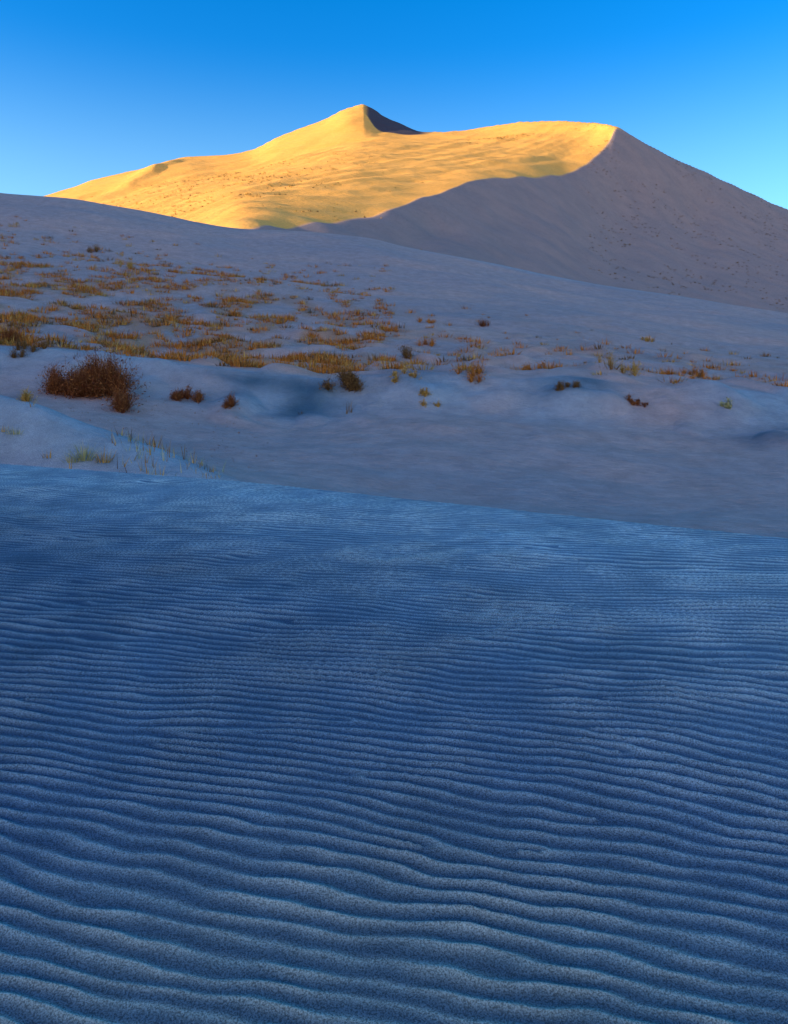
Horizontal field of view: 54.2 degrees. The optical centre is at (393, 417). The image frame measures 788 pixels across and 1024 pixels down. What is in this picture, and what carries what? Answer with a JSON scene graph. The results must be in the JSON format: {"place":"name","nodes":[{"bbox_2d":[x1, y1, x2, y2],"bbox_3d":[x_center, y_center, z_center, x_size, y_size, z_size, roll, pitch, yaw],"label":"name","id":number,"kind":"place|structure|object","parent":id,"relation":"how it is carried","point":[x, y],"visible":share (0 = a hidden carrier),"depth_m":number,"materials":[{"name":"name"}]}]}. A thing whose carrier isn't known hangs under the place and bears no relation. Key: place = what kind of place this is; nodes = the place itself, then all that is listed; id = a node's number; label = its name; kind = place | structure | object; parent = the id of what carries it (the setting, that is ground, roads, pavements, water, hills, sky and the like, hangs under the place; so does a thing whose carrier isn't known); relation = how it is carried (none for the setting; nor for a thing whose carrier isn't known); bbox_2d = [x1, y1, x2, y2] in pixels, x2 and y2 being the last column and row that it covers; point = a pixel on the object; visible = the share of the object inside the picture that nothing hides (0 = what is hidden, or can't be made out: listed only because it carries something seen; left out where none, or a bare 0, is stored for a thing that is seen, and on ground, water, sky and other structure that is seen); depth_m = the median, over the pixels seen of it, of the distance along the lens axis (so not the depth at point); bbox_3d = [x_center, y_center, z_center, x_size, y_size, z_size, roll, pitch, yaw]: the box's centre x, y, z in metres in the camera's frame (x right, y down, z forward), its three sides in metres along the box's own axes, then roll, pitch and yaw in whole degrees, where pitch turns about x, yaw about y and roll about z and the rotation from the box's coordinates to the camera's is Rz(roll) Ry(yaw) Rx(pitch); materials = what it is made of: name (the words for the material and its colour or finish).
{"place":"outdoors","nodes":[
{"label":"outdoors","id":0,"kind":"place"},
{"bbox_2d":[59,395,667,514],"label":"dry twigs","id":1,"kind":"object","parent":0,"point":[254,436],"visible":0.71,"depth_m":17.79,"materials":[{"name":"brown plant"}]},
{"bbox_2d":[0,104,787,1023],"bbox_3d":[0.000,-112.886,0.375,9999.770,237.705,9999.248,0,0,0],"label":"sand dunes","id":2,"kind":"structure","parent":0,"point":[468,704],"depth_m":4.05,"materials":[{"name":"beige sand"}]},
{"bbox_2d":[16,386,37,402],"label":"shrub","id":3,"kind":"object","parent":2,"relation":"on","point":[25,395],"visible":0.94,"depth_m":12.80,"materials":[{"name":"yellow plant"}]},
{"bbox_2d":[6,335,50,357],"bbox_3d":[-10.420,-2.042,22.039,1.348,0.842,1.111,0,0,-43],"label":"shrub","id":4,"kind":"object","parent":2,"relation":"on","point":[24,345],"visible":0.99,"depth_m":22.03,"materials":[{"name":"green plant"}]},
{"bbox_2d":[36,359,84,397],"bbox_3d":[-8.466,-0.995,19.754,1.748,1.100,1.812,0,0,0],"label":"shrub","id":5,"kind":"object","parent":2,"relation":"on","point":[52,385],"visible":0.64,"depth_m":19.33,"materials":[{"name":"orange plant"}]},
{"bbox_2d":[55,340,149,399],"bbox_3d":[-7.331,-1.184,19.644,2.740,1.807,2.716,0,0,33],"label":"shrub","id":6,"kind":"object","parent":2,"relation":"on","point":[95,380],"visible":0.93,"depth_m":19.18,"materials":[{"name":"orange plant"}]},
{"bbox_2d":[1,399,225,478],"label":"grass clump","id":7,"kind":"object","parent":2,"relation":"on","point":[84,452],"visible":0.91,"depth_m":11.74,"materials":[{"name":"green plant"}]},
{"bbox_2d":[101,384,142,413],"bbox_3d":[-6.407,-0.441,18.273,1.256,0.847,1.187,0,0,0],"label":"shrub","id":8,"kind":"object","parent":2,"relation":"on","point":[121,402],"visible":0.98,"depth_m":18.10,"materials":[{"name":"orange plant"}]},
{"bbox_2d":[169,384,211,403],"bbox_3d":[-5.301,-0.629,20.013,1.196,0.580,0.981,0,0,0],"label":"shrub","id":9,"kind":"object","parent":2,"relation":"on","point":[177,395],"visible":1,"depth_m":19.92,"materials":[{"name":"orange plant"}]},
{"bbox_2d":[218,392,239,408],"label":"shrub","id":10,"kind":"object","parent":2,"relation":"on","point":[231,402],"visible":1,"depth_m":19.32,"materials":[{"name":"orange plant"}]},
{"bbox_2d":[319,362,367,392],"bbox_3d":[-1.358,-1.101,21.076,1.336,0.974,1.441,0,0,42],"label":"shrub","id":11,"kind":"object","parent":2,"relation":"on","point":[349,380],"visible":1,"depth_m":21.03,"materials":[{"name":"brown plant"}]},
{"bbox_2d":[395,344,413,358],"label":"shrub","id":12,"kind":"object","parent":2,"relation":"on","point":[406,354],"visible":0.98,"depth_m":29.96,"materials":[{"name":"brown plant"}]},
{"bbox_2d":[389,364,421,382],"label":"shrub","id":13,"kind":"object","parent":2,"relation":"on","point":[394,374],"visible":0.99,"depth_m":21.63,"materials":[{"name":"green plant"}]},
{"bbox_2d":[415,334,435,346],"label":"shrub","id":14,"kind":"object","parent":2,"relation":"on","point":[430,343],"visible":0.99,"depth_m":34.50,"materials":[{"name":"brown plant"}]},
{"bbox_2d":[417,316,435,323],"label":"shrub","id":15,"kind":"object","parent":2,"relation":"on","point":[428,321],"visible":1,"depth_m":42.70,"materials":[{"name":"brown plant"}]},
{"bbox_2d":[418,387,441,406],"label":"shrub","id":16,"kind":"object","parent":2,"relation":"on","point":[423,392],"visible":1,"depth_m":20.64,"materials":[{"name":"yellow plant"}]},
{"bbox_2d":[103,122,787,309],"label":"dune grass","id":17,"kind":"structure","parent":2,"relation":"on","point":[250,194],"depth_m":321.57,"materials":[{"name":"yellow plant"}]},
{"bbox_2d":[444,360,489,383],"bbox_3d":[2.021,-1.302,21.898,1.422,0.772,1.258,0,0,0],"label":"shrub","id":18,"kind":"object","parent":2,"relation":"on","point":[472,374],"visible":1,"depth_m":21.74,"materials":[{"name":"brown plant"}]},
{"bbox_2d":[478,319,489,326],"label":"shrub","id":19,"kind":"object","parent":2,"relation":"on","point":[482,322],"visible":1,"depth_m":43.15,"materials":[{"name":"orange plant"}]},
{"bbox_2d":[553,379,579,391],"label":"shrub","id":20,"kind":"object","parent":2,"relation":"on","point":[560,386],"visible":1,"depth_m":21.07,"materials":[{"name":"brown plant"}]},
{"bbox_2d":[625,392,647,407],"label":"shrub","id":21,"kind":"object","parent":2,"relation":"on","point":[632,402],"visible":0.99,"depth_m":21.06,"materials":[{"name":"orange plant"}]},
{"bbox_2d":[640,337,654,341],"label":"shrub","id":22,"kind":"object","parent":2,"relation":"on","point":[647,340],"visible":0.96,"depth_m":43.20,"materials":[{"name":"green plant"}]},
{"bbox_2d":[679,365,708,376],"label":"shrub","id":23,"kind":"object","parent":2,"relation":"on","point":[694,371],"visible":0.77,"depth_m":29.44,"materials":[{"name":"brown plant"}]},
{"bbox_2d":[688,373,721,379],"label":"shrub","id":24,"kind":"object","parent":2,"relation":"on","point":[691,377],"visible":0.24,"depth_m":25.31,"materials":[{"name":"brown plant"}]},
{"bbox_2d":[719,397,733,409],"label":"shrub","id":25,"kind":"object","parent":2,"relation":"on","point":[726,405],"visible":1,"depth_m":21.08,"materials":[{"name":"green plant"}]},
{"bbox_2d":[0,215,787,386],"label":"dry grass field","id":26,"kind":"structure","parent":0,"point":[319,357],"depth_m":34.30,"materials":[{"name":"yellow plant"}]},
{"bbox_2d":[0,323,28,342],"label":"shrub","id":27,"kind":"object","parent":26,"relation":"on","point":[10,333],"visible":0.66,"depth_m":23.29,"materials":[{"name":"orange plant"}]},
{"bbox_2d":[86,243,101,252],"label":"shrub","id":28,"kind":"object","parent":26,"relation":"on","point":[89,249],"visible":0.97,"depth_m":60.34,"materials":[{"name":"brown plant"}]},
{"bbox_2d":[115,257,136,268],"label":"shrub","id":29,"kind":"object","parent":26,"relation":"on","point":[129,265],"visible":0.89,"depth_m":52.11,"materials":[{"name":"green plant"}]},
{"bbox_2d":[380,323,401,331],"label":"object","id":30,"kind":"object","parent":26,"relation":"on","point":[393,329],"visible":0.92,"depth_m":38.43,"materials":[{"name":"brown plant"}]},
{"bbox_2d":[517,360,547,369],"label":"shrub","id":31,"kind":"object","parent":26,"relation":"on","point":[543,364],"visible":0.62,"depth_m":26.34,"materials":[{"name":"brown plant"}]},
{"bbox_2d":[588,350,644,375],"bbox_3d":[7.084,-1.727,24.328,1.948,0.966,1.194,0,0,40],"label":"grass clump","id":32,"kind":"object","parent":26,"relation":"on","point":[634,372],"visible":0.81,"depth_m":24.14,"materials":[{"name":"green plant"}]},
{"bbox_2d":[0,0,787,208],"label":"sky","id":33,"kind":"structure","parent":0,"point":[90,90],"materials":[{"name":"blue"}]}
]}

